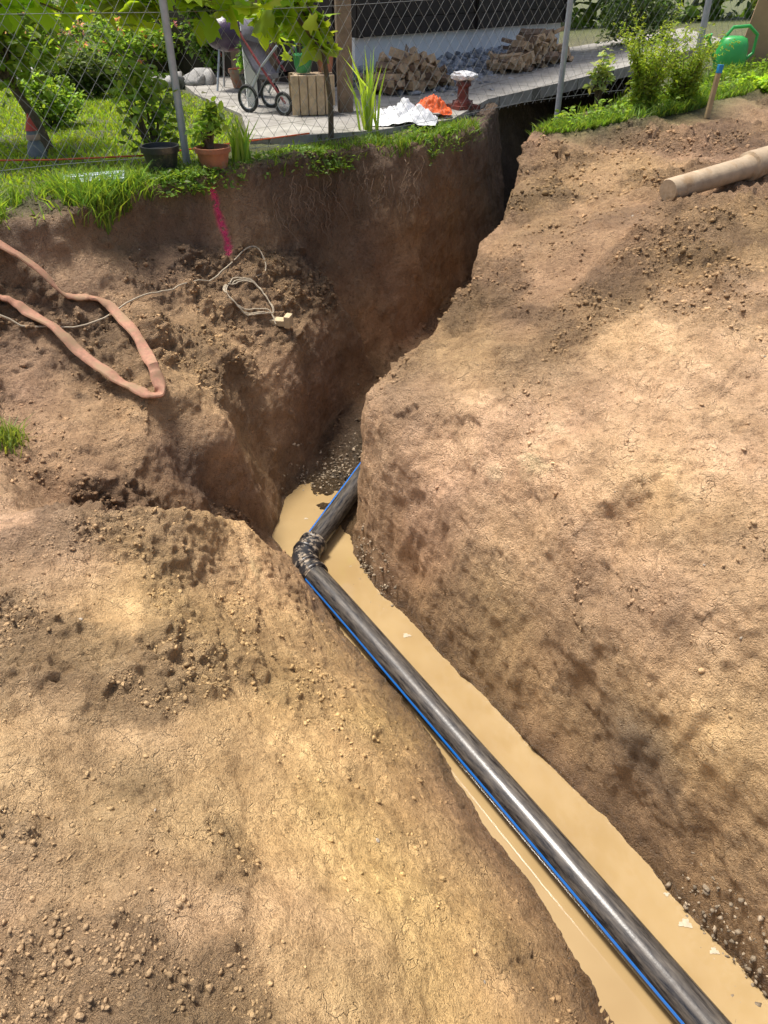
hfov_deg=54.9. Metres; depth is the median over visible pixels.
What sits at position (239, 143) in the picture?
iris clump
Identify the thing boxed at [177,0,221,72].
rose bush
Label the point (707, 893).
gravel
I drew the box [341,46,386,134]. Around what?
iris clump
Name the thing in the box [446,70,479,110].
hydrant
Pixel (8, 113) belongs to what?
lawn grass
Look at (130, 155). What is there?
extension cord
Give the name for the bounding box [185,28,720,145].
patio
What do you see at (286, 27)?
grape vine
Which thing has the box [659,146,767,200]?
drain tube
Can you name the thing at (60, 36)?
flower bed
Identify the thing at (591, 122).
grass verge
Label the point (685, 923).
foam
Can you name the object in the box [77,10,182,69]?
flowering shrub
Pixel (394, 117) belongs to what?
white sack
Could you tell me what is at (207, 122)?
potted plant
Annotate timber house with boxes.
[96,0,567,86]
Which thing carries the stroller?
on the patio
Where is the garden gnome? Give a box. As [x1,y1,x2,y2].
[25,113,46,158]
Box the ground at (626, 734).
[0,0,767,1023]
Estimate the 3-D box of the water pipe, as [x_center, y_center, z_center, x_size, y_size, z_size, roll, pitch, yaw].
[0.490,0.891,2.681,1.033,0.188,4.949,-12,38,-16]
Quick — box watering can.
[705,24,758,68]
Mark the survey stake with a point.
(719, 69)
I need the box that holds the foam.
[304,518,719,953]
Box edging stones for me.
[0,67,216,88]
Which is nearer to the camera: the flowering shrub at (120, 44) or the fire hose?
the fire hose
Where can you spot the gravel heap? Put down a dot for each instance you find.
(465, 58)
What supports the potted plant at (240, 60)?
in the terracotta pot at (234, 75)
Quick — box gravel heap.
[353,45,525,95]
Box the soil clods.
[0,99,767,1023]
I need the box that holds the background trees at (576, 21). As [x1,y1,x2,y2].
[59,0,757,34]
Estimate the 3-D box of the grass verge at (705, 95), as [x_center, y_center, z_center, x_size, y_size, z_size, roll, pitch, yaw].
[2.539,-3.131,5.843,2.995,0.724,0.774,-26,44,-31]
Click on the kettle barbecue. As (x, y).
(224, 42)
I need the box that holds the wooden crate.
[288,72,334,115]
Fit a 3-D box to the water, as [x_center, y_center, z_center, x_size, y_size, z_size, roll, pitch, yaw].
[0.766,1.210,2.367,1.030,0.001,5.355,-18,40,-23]
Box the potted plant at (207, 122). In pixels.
[184,96,229,149]
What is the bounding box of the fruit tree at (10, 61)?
[0,0,75,151]
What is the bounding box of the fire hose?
[0,240,165,398]
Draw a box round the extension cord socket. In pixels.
[269,313,292,328]
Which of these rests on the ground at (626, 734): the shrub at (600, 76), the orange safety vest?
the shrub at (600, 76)
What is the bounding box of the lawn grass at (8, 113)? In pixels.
[0,87,238,205]
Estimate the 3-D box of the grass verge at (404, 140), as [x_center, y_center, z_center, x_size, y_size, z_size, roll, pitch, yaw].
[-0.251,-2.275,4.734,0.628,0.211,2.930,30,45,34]
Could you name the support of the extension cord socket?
on the ground at (626, 734)
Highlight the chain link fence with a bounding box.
[0,0,755,174]
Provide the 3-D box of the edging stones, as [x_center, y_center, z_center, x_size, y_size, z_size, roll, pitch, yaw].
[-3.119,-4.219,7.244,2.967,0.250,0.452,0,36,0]
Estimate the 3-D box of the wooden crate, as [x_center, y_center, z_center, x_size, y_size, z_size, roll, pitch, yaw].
[-0.547,-3.178,5.616,0.331,0.260,0.254,-5,36,-7]
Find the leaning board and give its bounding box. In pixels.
[744,0,767,63]
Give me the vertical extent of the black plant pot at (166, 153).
0.150 m
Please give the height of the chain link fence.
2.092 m
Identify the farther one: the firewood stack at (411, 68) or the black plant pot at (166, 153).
the firewood stack at (411, 68)
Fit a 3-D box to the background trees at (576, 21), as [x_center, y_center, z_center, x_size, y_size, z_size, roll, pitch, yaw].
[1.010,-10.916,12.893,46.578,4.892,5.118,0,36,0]
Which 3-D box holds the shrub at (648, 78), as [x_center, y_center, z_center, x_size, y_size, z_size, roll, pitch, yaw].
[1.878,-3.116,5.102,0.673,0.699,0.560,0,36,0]
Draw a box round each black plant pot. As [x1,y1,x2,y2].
[139,142,179,173]
[239,74,261,95]
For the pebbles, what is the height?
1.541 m
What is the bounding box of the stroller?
[238,18,296,115]
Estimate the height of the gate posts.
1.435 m
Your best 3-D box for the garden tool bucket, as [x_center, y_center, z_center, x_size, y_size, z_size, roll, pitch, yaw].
[-0.523,-3.440,5.408,0.309,0.389,0.146,-8,37,-10]
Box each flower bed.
[5,1,101,59]
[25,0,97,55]
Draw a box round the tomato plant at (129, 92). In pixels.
[103,57,191,152]
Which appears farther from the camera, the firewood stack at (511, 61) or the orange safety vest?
the firewood stack at (511, 61)
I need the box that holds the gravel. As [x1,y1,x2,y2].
[281,383,767,1021]
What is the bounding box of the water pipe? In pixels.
[292,461,731,1023]
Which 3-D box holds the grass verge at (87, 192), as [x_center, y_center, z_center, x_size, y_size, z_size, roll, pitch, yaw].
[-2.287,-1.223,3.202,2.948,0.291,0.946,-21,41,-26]
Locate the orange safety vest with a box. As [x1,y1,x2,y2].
[415,94,451,114]
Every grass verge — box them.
[0,157,163,234]
[137,113,491,195]
[527,108,632,136]
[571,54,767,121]
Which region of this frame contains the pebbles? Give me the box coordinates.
[7,208,766,983]
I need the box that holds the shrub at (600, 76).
[583,46,617,107]
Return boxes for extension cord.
[0,133,309,160]
[0,246,275,327]
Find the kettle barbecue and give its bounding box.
[206,16,239,90]
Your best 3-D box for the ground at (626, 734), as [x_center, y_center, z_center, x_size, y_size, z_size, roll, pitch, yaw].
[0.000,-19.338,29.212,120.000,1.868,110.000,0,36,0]
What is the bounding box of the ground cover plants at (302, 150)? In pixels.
[131,123,461,198]
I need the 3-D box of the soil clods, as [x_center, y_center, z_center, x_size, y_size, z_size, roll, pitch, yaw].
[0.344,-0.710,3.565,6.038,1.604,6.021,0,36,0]
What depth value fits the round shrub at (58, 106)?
5.27 m
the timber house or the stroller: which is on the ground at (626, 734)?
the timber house
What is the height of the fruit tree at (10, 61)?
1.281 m
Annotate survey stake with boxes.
[704,64,723,117]
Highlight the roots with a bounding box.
[272,155,423,255]
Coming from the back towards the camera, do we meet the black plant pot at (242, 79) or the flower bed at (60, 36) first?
the flower bed at (60, 36)
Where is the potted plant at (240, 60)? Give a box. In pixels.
[233,41,243,72]
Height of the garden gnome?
0.240 m
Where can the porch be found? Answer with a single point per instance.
(344, 36)
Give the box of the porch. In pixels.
[230,0,352,112]
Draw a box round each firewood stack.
[356,44,454,94]
[486,26,573,73]
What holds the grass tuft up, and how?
on the ground at (626, 734)
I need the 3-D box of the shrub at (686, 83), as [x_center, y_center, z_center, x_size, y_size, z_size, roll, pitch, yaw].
[2.146,-3.122,5.233,0.611,0.554,0.503,21,41,26]
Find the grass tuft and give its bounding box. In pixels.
[0,415,36,457]
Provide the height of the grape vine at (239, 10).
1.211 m
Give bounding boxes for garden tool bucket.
[293,39,332,72]
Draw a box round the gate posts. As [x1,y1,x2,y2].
[695,0,711,54]
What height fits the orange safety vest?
0.119 m
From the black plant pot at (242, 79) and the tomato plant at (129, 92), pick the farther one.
the black plant pot at (242, 79)
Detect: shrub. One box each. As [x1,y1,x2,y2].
[17,72,86,128]
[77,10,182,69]
[583,46,617,107]
[594,0,692,45]
[611,0,715,112]
[649,26,740,107]
[734,71,767,92]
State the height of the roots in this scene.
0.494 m
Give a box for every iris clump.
[223,117,256,162]
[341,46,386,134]
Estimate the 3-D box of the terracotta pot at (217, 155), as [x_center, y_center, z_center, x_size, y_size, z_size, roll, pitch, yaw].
[-0.950,-1.970,4.131,0.199,0.130,0.200,0,36,0]
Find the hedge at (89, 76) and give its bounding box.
[0,47,161,97]
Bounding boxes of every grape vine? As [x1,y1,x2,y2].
[0,0,317,46]
[237,0,341,140]
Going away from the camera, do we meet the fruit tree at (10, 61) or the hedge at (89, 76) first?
the fruit tree at (10, 61)
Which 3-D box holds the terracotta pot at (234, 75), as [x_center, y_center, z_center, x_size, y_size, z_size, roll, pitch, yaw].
[-1.350,-4.067,6.934,0.210,0.150,0.210,0,36,0]
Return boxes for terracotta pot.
[194,143,230,170]
[228,68,243,87]
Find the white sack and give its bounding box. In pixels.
[373,97,437,125]
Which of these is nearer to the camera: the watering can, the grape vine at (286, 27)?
the grape vine at (286, 27)
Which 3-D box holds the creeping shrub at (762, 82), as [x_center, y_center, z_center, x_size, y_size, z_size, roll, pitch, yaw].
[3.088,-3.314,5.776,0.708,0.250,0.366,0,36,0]
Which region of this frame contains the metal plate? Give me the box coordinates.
[62,170,124,182]
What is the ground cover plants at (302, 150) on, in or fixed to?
on the ground at (626, 734)
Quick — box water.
[272,482,767,1023]

